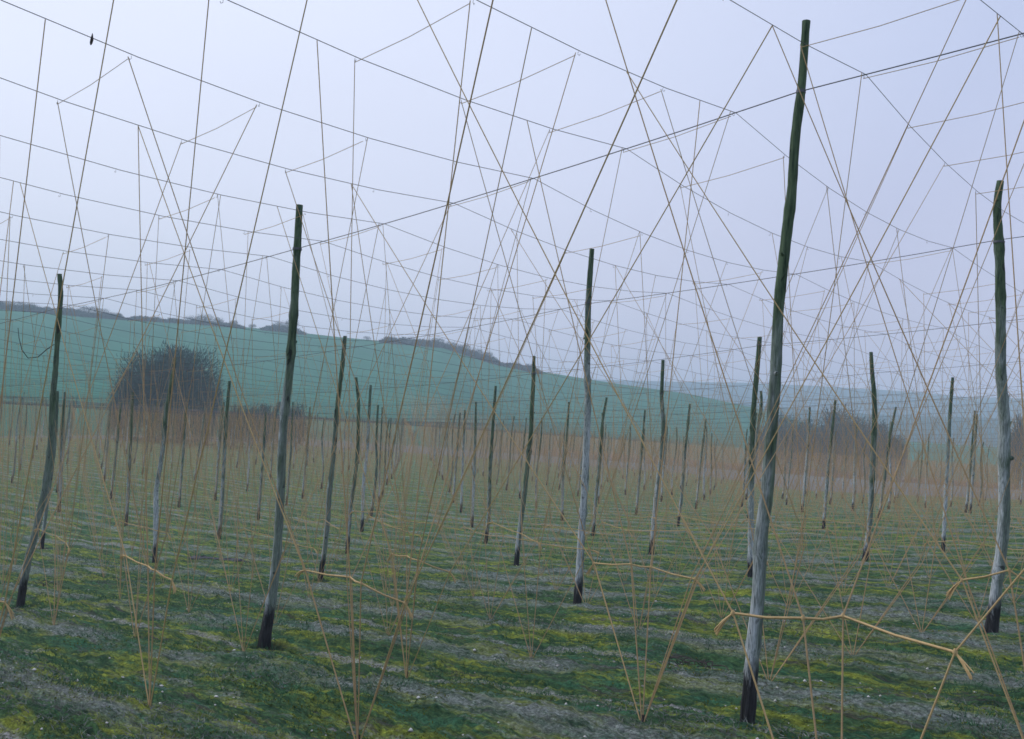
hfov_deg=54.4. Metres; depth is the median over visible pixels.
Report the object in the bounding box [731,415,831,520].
string set
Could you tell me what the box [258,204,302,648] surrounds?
hop pole
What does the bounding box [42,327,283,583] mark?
string set
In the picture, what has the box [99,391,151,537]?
string set
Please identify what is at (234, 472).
string set
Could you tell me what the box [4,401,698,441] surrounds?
hook wire
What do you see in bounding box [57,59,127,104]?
cross string
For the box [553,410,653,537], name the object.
string set
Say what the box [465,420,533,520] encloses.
string set
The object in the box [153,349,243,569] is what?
string set
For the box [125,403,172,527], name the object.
string set
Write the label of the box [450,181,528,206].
cross string
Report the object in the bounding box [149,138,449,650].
string set
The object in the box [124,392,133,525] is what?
hop pole
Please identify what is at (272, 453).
string set
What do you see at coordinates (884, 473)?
string set
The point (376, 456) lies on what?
hop pole
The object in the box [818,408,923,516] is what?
string set
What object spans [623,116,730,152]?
cross string
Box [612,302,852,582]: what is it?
string set
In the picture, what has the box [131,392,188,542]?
string set
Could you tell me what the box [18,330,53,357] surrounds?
dead bine
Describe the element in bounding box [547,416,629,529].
string set
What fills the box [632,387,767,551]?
string set
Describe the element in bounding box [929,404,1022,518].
string set
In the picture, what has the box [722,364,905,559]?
string set
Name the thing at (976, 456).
string set
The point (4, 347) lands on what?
string set
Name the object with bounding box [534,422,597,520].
string set
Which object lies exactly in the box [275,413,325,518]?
string set
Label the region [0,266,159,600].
string set
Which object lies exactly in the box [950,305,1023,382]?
string set
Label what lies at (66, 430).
hop pole
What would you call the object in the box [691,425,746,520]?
string set
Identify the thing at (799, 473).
string set
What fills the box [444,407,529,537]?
string set
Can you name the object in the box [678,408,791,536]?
string set
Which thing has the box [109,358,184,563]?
string set
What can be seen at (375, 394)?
hook wire
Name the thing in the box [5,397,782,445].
hook wire
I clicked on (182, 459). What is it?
hop pole
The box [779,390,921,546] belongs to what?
string set
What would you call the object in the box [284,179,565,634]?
string set
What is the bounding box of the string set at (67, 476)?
[40,389,83,540]
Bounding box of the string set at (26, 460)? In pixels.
[12,387,50,529]
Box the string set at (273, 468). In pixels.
[237,401,303,537]
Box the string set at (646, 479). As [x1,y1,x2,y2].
[602,405,706,533]
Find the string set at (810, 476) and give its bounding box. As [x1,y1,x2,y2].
[755,420,842,523]
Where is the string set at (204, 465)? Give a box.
[181,407,224,510]
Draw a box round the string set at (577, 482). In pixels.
[520,406,620,538]
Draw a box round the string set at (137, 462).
[118,405,152,509]
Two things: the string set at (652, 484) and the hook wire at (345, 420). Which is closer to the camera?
the string set at (652, 484)
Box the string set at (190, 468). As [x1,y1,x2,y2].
[167,407,210,517]
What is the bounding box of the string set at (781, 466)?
[699,396,834,532]
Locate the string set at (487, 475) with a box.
[440,415,506,515]
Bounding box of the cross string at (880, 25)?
[800,0,958,47]
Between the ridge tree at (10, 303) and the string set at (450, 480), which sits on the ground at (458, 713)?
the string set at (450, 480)
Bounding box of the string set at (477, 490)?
[442,410,523,531]
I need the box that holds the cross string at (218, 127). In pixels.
[182,108,253,143]
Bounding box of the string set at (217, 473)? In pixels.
[183,393,250,538]
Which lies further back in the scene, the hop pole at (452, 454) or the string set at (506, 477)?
the hop pole at (452, 454)
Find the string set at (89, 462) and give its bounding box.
[71,400,106,510]
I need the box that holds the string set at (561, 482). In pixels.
[498,392,602,548]
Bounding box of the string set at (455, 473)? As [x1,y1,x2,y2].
[398,367,522,562]
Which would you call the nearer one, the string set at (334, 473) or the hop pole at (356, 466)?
the string set at (334, 473)
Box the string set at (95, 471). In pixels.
[71,381,123,545]
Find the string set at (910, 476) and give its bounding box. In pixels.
[831,367,1022,555]
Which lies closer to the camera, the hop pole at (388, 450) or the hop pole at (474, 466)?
the hop pole at (474, 466)
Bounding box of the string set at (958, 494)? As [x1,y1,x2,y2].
[882,390,1023,552]
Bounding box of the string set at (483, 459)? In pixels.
[394,287,591,595]
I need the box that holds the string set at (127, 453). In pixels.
[69,281,181,598]
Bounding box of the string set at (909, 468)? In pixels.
[832,401,965,530]
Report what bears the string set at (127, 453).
on the ground at (458, 713)
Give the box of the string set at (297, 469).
[263,408,320,525]
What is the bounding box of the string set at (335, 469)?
[308,413,365,517]
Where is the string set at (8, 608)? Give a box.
[0,0,256,634]
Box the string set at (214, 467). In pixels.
[189,405,270,522]
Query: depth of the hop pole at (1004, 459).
10.79 m
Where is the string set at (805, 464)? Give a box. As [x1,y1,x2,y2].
[761,421,850,516]
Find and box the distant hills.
[592,379,1023,446]
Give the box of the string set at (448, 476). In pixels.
[403,400,491,538]
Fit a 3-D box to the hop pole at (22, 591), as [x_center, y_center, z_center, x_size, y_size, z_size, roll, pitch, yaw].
[-6.786,1.207,14.390,0.446,5.194,0.225,2,-4,42]
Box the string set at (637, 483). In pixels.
[581,391,703,547]
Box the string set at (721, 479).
[658,408,765,531]
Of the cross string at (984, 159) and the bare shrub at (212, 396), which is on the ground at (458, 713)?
the bare shrub at (212, 396)
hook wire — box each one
[0,135,1020,391]
[0,177,1019,395]
[0,239,1015,405]
[0,310,1012,432]
[0,339,994,438]
[0,367,995,447]
[0,384,994,454]
[0,385,964,452]
[0,387,969,454]
[0,394,849,446]
[1,0,1018,358]
[1,78,1023,381]
[1,348,1011,443]
[1,372,995,448]
[1,389,915,450]
[2,212,1009,400]
[2,301,1022,429]
[2,319,995,433]
[2,329,967,432]
[2,355,963,438]
[3,391,793,440]
[3,395,870,449]
[3,396,803,444]
[3,403,625,437]
[4,261,1012,410]
[4,393,815,443]
[4,400,726,442]
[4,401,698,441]
[5,278,1017,418]
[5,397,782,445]
[6,362,935,438]
[6,376,978,447]
[6,397,678,436]
[7,291,1022,425]
[7,399,787,446]
[7,402,758,445]
[9,396,869,449]
[11,379,1022,453]
[11,386,983,454]
[11,403,758,446]
[12,398,714,440]
[17,397,848,449]
[20,381,1012,453]
[29,399,708,440]
[35,399,776,445]
[59,383,979,451]
[220,0,1019,329]
[473,0,1020,291]
[730,0,1021,221]
[981,0,1023,36]
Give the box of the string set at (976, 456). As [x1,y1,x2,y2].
[933,382,1023,527]
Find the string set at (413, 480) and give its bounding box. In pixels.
[343,358,462,568]
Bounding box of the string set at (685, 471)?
[640,416,712,522]
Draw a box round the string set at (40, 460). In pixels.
[2,404,43,511]
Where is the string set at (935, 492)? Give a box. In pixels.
[857,391,1021,551]
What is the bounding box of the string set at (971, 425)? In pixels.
[865,318,1023,530]
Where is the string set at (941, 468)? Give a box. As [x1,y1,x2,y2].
[761,248,1023,620]
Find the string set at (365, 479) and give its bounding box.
[321,400,395,538]
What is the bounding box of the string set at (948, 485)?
[903,408,1015,521]
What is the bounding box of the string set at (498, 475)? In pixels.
[445,404,551,544]
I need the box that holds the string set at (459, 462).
[397,309,558,580]
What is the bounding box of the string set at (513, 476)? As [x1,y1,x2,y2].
[454,371,574,555]
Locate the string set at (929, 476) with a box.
[866,400,1020,539]
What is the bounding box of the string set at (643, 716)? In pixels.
[351,0,1000,721]
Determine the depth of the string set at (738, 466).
35.66 m
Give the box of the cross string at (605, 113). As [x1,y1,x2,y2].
[549,91,660,132]
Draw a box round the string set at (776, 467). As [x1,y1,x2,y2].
[704,407,821,526]
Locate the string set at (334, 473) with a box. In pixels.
[277,343,392,571]
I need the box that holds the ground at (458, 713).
[0,435,1023,738]
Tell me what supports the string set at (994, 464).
on the ground at (458, 713)
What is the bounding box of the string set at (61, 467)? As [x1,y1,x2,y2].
[22,298,103,590]
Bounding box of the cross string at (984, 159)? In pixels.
[947,152,1022,165]
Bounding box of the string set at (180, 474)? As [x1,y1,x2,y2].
[129,397,209,534]
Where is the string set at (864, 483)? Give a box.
[781,397,918,543]
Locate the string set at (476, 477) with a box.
[438,418,510,526]
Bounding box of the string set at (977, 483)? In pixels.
[876,366,1023,565]
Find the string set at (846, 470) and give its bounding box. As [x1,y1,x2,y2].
[758,379,929,556]
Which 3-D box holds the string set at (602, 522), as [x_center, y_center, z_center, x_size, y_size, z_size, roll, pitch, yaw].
[1.605,0.688,10.866,4.743,4.344,2.640,2,-4,42]
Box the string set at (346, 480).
[292,368,394,559]
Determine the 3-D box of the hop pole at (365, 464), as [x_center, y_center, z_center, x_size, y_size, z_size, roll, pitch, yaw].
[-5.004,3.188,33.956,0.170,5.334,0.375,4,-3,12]
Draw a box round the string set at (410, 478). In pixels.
[360,395,446,544]
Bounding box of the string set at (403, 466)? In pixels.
[362,405,462,537]
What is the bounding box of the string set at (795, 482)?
[730,409,842,528]
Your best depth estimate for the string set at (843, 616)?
3.66 m
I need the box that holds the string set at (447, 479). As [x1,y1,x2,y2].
[400,378,510,554]
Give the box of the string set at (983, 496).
[907,395,1023,546]
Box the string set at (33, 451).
[4,378,46,532]
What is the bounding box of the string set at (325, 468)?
[294,414,356,524]
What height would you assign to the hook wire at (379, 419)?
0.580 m
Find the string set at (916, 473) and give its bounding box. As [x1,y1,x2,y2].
[762,319,1023,586]
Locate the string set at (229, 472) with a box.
[179,362,263,560]
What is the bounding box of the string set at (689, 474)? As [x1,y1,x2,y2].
[654,430,734,520]
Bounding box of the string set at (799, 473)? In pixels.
[669,326,898,578]
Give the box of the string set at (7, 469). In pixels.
[0,391,11,524]
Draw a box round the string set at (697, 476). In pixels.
[642,412,739,526]
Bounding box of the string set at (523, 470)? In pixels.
[478,407,558,531]
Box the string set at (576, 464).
[511,365,647,560]
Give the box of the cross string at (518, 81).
[461,56,572,103]
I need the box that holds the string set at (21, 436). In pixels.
[4,397,31,507]
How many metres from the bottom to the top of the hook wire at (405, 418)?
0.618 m
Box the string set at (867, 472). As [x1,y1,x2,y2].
[760,354,989,568]
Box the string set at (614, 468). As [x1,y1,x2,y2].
[519,344,684,569]
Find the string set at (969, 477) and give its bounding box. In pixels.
[819,305,1023,601]
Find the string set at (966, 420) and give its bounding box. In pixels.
[905,331,1023,488]
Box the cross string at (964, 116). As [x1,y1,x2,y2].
[909,102,1023,127]
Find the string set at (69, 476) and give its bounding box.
[48,403,81,517]
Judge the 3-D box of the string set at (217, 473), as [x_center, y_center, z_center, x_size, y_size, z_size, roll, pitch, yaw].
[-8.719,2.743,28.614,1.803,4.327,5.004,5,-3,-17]
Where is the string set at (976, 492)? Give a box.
[908,371,1023,560]
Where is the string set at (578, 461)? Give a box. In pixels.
[477,262,726,602]
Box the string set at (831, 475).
[780,407,887,518]
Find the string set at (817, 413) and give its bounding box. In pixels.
[511,31,1023,680]
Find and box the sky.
[0,0,1023,398]
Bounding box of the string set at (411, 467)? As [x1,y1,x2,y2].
[375,417,435,513]
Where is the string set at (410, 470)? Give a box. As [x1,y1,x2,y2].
[372,411,438,521]
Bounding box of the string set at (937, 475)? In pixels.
[880,408,995,524]
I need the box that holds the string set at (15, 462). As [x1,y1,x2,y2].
[0,398,26,519]
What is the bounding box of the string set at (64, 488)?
[29,354,92,569]
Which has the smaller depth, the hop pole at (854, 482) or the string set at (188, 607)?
the string set at (188, 607)
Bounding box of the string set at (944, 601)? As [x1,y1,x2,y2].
[696,192,1023,631]
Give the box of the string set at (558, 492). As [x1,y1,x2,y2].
[528,406,621,537]
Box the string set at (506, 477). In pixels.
[469,417,540,525]
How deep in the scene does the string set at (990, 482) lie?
29.82 m
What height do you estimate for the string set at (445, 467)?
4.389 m
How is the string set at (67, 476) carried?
on the ground at (458, 713)
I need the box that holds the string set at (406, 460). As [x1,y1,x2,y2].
[374,416,433,508]
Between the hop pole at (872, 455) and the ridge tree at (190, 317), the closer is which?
the hop pole at (872, 455)
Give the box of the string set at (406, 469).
[332,330,468,576]
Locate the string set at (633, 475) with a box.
[565,402,676,541]
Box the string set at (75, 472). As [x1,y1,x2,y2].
[56,400,107,528]
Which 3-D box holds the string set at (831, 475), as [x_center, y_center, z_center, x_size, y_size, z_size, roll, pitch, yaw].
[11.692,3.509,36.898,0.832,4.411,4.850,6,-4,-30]
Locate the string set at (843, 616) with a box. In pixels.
[417,0,1023,738]
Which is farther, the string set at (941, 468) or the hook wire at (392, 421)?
the hook wire at (392, 421)
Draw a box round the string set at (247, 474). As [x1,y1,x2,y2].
[218,402,276,526]
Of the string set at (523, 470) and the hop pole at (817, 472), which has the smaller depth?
the string set at (523, 470)
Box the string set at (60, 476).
[34,375,86,553]
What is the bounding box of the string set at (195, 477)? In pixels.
[140,367,210,556]
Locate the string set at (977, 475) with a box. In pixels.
[910,409,1018,517]
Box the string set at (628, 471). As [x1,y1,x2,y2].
[570,411,684,529]
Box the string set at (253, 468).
[201,339,310,578]
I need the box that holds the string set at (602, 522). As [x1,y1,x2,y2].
[492,189,827,628]
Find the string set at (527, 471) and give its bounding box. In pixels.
[455,362,596,564]
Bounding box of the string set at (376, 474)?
[346,415,402,512]
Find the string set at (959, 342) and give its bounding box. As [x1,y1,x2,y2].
[899,279,1021,405]
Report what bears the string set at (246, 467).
on the ground at (458, 713)
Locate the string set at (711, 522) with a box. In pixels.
[574,231,898,617]
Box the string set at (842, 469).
[783,412,901,529]
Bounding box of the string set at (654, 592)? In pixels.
[536,274,792,593]
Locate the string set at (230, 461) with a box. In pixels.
[96,327,351,590]
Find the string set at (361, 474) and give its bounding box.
[325,406,402,532]
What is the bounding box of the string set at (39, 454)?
[25,400,53,508]
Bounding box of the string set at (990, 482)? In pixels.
[952,407,1023,536]
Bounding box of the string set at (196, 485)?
[176,402,223,528]
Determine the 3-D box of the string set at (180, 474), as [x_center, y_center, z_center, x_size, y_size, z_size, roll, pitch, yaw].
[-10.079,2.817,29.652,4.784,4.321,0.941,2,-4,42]
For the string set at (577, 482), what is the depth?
31.61 m
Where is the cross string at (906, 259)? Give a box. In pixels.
[869,251,947,264]
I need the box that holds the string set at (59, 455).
[7,234,108,624]
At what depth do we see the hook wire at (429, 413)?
36.83 m
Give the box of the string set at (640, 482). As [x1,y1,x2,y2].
[611,419,687,525]
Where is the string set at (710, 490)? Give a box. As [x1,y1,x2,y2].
[678,411,763,523]
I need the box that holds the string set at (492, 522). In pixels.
[388,111,730,657]
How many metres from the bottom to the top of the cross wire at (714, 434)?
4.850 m
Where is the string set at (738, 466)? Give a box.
[686,411,789,527]
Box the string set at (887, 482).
[822,406,942,536]
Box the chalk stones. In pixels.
[0,543,976,738]
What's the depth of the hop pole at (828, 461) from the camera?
34.39 m
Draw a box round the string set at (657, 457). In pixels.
[614,411,713,529]
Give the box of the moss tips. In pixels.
[0,553,1022,738]
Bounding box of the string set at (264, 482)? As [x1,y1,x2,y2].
[221,389,292,544]
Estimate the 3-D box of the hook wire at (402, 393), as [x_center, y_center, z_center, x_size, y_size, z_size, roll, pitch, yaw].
[16.470,3.006,48.809,0.046,0.723,98.472,2,-4,42]
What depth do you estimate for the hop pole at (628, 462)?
65.68 m
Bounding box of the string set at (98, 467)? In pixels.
[71,399,129,518]
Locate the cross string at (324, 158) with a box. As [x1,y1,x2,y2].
[285,141,362,172]
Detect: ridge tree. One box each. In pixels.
[3,300,24,306]
[75,305,98,313]
[92,308,112,313]
[184,315,199,320]
[196,313,214,321]
[212,317,224,323]
[271,320,282,326]
[430,338,444,343]
[457,344,470,349]
[468,347,482,353]
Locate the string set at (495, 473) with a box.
[447,387,558,551]
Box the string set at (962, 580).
[626,14,1023,738]
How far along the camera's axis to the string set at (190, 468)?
36.40 m
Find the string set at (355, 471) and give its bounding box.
[301,381,396,556]
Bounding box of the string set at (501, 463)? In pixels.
[390,234,638,618]
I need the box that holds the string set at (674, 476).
[634,412,734,535]
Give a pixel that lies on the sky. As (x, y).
(704, 49)
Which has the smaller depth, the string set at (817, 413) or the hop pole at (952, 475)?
the string set at (817, 413)
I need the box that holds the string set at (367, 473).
[332,408,399,520]
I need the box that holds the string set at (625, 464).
[591,417,671,521]
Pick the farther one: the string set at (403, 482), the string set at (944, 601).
the string set at (403, 482)
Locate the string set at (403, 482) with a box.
[353,385,450,552]
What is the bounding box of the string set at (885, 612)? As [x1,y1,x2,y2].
[615,186,1023,654]
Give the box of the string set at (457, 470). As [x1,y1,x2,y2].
[398,346,537,570]
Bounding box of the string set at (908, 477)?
[842,405,995,545]
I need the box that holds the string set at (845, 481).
[797,408,906,516]
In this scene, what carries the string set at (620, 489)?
on the ground at (458, 713)
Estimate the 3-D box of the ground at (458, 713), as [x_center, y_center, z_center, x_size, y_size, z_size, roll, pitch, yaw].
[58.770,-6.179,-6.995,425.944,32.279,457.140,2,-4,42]
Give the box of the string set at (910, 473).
[864,412,943,517]
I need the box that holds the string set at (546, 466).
[502,417,577,520]
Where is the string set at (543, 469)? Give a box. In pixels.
[508,413,583,524]
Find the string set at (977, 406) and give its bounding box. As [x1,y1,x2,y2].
[939,357,1023,464]
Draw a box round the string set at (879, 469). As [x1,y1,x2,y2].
[794,371,992,562]
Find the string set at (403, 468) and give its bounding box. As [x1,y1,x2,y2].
[321,307,477,591]
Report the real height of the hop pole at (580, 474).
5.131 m
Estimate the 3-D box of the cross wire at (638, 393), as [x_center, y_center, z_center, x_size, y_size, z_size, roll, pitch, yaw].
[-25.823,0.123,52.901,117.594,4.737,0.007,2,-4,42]
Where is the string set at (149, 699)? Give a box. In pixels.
[20,0,307,705]
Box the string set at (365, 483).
[341,416,392,522]
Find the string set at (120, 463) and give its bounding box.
[96,397,141,526]
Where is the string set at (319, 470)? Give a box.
[288,401,354,534]
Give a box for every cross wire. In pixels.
[0,33,1023,323]
[0,236,1023,386]
[1,361,1021,406]
[3,394,1009,418]
[5,319,1020,398]
[6,398,1019,422]
[36,386,1020,414]
[68,400,1020,427]
[77,401,1010,424]
[99,402,998,431]
[153,406,966,435]
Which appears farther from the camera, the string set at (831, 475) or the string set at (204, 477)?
the string set at (831, 475)
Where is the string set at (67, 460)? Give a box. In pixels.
[57,401,81,494]
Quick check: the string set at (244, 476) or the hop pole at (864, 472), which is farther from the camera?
the hop pole at (864, 472)
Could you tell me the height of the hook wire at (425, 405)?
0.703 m
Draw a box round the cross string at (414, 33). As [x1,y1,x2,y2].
[356,3,469,61]
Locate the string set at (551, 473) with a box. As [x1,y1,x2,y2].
[514,415,602,533]
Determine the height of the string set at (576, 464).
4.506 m
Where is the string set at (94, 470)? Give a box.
[69,396,162,532]
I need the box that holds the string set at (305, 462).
[288,416,332,510]
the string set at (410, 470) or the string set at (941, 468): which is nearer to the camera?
the string set at (941, 468)
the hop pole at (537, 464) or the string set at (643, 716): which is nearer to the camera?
the string set at (643, 716)
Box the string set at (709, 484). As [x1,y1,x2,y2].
[648,408,763,541]
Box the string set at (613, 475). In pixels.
[542,388,665,551]
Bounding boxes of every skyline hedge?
[0,301,124,319]
[125,315,247,328]
[259,325,306,334]
[378,336,503,365]
[502,362,542,373]
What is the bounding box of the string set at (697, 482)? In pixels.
[590,342,769,576]
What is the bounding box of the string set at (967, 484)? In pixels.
[886,404,1016,532]
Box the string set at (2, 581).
[0,312,138,583]
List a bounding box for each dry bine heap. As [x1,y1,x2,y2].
[32,579,55,587]
[669,656,728,669]
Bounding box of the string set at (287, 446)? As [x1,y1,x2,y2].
[225,361,323,555]
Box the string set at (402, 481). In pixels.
[348,374,457,554]
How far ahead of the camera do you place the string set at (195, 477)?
23.41 m
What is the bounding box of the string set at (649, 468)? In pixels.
[532,319,729,580]
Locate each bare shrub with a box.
[106,379,140,440]
[194,384,223,445]
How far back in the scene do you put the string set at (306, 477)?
28.60 m
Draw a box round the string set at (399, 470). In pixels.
[367,405,440,528]
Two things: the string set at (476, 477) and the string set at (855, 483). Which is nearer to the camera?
the string set at (855, 483)
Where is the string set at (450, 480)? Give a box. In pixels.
[404,392,510,548]
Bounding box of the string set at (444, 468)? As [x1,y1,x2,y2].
[403,403,485,532]
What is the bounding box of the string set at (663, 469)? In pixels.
[614,419,693,516]
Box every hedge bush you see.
[222,405,244,446]
[239,401,262,446]
[256,402,277,447]
[272,402,293,447]
[287,402,309,448]
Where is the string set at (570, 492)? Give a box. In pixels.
[536,421,617,525]
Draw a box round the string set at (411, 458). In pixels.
[308,265,496,604]
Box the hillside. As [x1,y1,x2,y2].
[0,309,1016,482]
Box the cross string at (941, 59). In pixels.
[863,37,1018,78]
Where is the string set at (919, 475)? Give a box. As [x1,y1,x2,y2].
[853,397,988,526]
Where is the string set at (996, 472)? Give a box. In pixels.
[951,402,1019,511]
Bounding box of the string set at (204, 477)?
[170,387,232,546]
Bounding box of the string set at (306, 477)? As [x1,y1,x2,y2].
[271,391,348,542]
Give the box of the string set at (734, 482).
[669,394,804,545]
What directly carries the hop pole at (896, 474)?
on the ground at (458, 713)
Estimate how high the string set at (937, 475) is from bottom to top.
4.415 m
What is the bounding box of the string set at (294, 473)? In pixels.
[244,374,334,559]
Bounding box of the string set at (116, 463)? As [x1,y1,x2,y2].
[94,400,162,516]
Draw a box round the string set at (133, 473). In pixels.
[105,373,218,550]
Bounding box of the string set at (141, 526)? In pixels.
[69,195,220,636]
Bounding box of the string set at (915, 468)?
[802,344,1021,577]
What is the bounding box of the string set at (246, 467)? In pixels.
[219,416,263,510]
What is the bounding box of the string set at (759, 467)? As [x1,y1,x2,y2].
[697,357,870,564]
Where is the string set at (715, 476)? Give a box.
[638,339,830,569]
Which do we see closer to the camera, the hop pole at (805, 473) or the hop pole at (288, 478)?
the hop pole at (288, 478)
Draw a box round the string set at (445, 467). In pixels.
[405,415,469,518]
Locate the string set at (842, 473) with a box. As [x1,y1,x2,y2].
[758,395,895,546]
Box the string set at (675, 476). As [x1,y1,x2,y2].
[593,380,736,553]
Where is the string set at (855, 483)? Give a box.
[707,294,994,592]
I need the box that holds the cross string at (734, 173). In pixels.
[681,158,781,187]
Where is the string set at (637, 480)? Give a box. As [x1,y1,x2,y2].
[556,375,695,557]
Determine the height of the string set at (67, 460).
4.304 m
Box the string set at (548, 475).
[501,387,621,551]
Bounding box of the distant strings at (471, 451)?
[0,398,1023,518]
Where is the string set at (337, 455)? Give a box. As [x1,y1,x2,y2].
[302,409,375,510]
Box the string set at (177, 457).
[171,411,196,507]
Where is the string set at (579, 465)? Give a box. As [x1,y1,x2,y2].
[468,293,666,589]
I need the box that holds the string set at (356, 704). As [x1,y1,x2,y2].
[128,0,676,738]
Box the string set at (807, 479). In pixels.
[726,385,878,548]
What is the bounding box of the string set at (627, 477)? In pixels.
[575,418,660,517]
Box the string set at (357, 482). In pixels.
[312,387,396,547]
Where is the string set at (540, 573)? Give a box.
[461,329,625,574]
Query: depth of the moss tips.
7.95 m
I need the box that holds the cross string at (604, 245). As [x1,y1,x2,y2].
[565,236,637,253]
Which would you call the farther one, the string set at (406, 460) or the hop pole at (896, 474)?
the hop pole at (896, 474)
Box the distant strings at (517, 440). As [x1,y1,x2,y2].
[402,391,1023,487]
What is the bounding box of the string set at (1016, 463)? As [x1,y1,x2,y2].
[964,405,1023,519]
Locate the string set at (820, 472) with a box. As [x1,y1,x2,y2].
[756,406,877,533]
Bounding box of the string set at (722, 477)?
[655,373,815,555]
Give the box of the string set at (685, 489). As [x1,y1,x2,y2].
[625,383,767,562]
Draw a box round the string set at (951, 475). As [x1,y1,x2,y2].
[844,358,1020,567]
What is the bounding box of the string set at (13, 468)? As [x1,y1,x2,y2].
[0,386,21,530]
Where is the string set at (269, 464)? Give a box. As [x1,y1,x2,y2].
[250,411,294,512]
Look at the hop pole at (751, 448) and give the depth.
18.57 m
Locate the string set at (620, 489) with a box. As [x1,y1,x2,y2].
[593,426,643,523]
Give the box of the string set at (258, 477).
[234,410,277,518]
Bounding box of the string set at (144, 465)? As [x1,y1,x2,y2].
[121,402,162,520]
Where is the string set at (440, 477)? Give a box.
[405,417,473,524]
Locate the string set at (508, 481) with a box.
[474,412,557,529]
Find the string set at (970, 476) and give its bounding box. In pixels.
[928,401,1018,527]
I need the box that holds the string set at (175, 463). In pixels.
[145,404,228,523]
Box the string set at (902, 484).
[860,409,955,520]
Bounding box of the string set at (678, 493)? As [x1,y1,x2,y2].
[613,400,736,544]
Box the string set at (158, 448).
[139,409,180,514]
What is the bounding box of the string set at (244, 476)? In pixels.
[201,378,281,550]
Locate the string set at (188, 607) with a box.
[132,256,262,611]
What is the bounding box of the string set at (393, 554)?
[277,26,771,677]
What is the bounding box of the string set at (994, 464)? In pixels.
[936,398,1023,539]
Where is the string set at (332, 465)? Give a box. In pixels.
[258,326,426,582]
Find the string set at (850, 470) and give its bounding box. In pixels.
[821,402,925,525]
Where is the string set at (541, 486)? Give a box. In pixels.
[484,408,576,542]
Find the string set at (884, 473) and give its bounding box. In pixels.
[827,411,911,521]
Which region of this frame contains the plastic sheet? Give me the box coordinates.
[188,555,244,561]
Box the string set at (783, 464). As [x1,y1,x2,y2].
[691,380,846,542]
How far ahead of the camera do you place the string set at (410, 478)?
28.64 m
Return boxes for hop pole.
[11,398,22,482]
[16,274,62,607]
[20,405,26,467]
[36,400,42,448]
[40,391,58,548]
[56,392,65,492]
[57,398,64,512]
[62,404,70,469]
[66,409,70,463]
[101,403,111,468]
[103,407,110,481]
[110,403,121,498]
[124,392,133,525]
[126,404,129,453]
[134,409,141,459]
[152,358,176,562]
[178,407,186,507]
[194,403,205,478]
[214,402,224,499]
[217,381,230,538]
[236,407,245,467]
[246,414,251,490]
[257,412,266,519]
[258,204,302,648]
[269,412,276,475]
[285,402,293,505]
[293,411,296,468]
[301,407,310,498]
[318,336,346,580]
[320,421,324,488]
[341,411,347,473]
[345,377,359,553]
[360,385,371,531]
[370,405,378,516]
[378,407,382,501]
[382,419,389,493]
[386,418,391,484]
[391,419,396,478]
[441,425,446,479]
[446,420,450,476]
[448,415,455,491]
[452,413,460,502]
[460,410,465,512]
[471,403,476,526]
[484,386,496,543]
[496,420,503,484]
[506,416,514,489]
[514,356,535,565]
[519,418,526,498]
[535,418,541,498]
[546,429,550,484]
[558,432,564,489]
[561,402,569,519]
[573,248,593,603]
[577,452,582,495]
[591,397,607,535]
[598,413,603,503]
[600,426,605,488]
[624,427,630,494]
[635,410,645,514]
[643,429,645,488]
[648,360,665,554]
[660,427,667,501]
[671,427,677,494]
[676,404,690,525]
[680,438,683,487]
[686,440,688,485]
[695,420,706,508]
[703,426,707,499]
[710,433,712,494]
[740,19,810,723]
[741,429,747,506]
[745,462,748,499]
[747,337,761,576]
[754,391,762,481]
[781,432,786,498]
[785,426,793,504]
[801,407,810,511]
[815,439,820,494]
[822,400,836,529]
[829,431,836,503]
[842,445,846,490]
[851,423,856,510]
[862,352,876,560]
[862,442,865,503]
[875,443,878,494]
[877,407,895,519]
[887,421,891,508]
[893,440,897,501]
[917,440,922,497]
[925,434,929,507]
[941,377,953,551]
[949,439,953,506]
[964,410,975,512]
[970,414,977,513]
[977,442,983,505]
[983,180,1013,632]
[1018,455,1020,499]
[1020,446,1023,504]
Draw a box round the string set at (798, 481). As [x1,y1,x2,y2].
[735,401,858,539]
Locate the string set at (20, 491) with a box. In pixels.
[1,357,43,564]
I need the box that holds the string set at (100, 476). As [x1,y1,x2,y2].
[69,367,132,559]
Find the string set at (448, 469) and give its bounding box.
[403,411,479,526]
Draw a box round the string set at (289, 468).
[251,405,313,527]
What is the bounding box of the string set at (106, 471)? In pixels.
[69,336,149,576]
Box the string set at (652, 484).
[569,349,733,565]
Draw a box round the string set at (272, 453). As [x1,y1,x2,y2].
[200,225,378,622]
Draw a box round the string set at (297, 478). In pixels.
[260,385,342,545]
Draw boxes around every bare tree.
[105,339,202,442]
[142,343,228,442]
[756,424,777,468]
[761,412,809,471]
[791,417,818,471]
[813,404,861,473]
[839,414,882,475]
[860,419,898,477]
[881,434,909,479]
[1010,410,1023,489]
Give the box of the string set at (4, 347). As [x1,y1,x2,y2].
[0,223,62,461]
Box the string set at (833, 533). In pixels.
[646,248,951,604]
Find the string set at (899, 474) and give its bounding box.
[816,392,979,547]
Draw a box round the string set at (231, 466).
[208,418,252,516]
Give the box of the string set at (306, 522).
[234,290,425,597]
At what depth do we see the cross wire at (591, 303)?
14.12 m
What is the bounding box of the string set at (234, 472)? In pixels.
[204,401,263,532]
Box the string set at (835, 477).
[715,329,942,573]

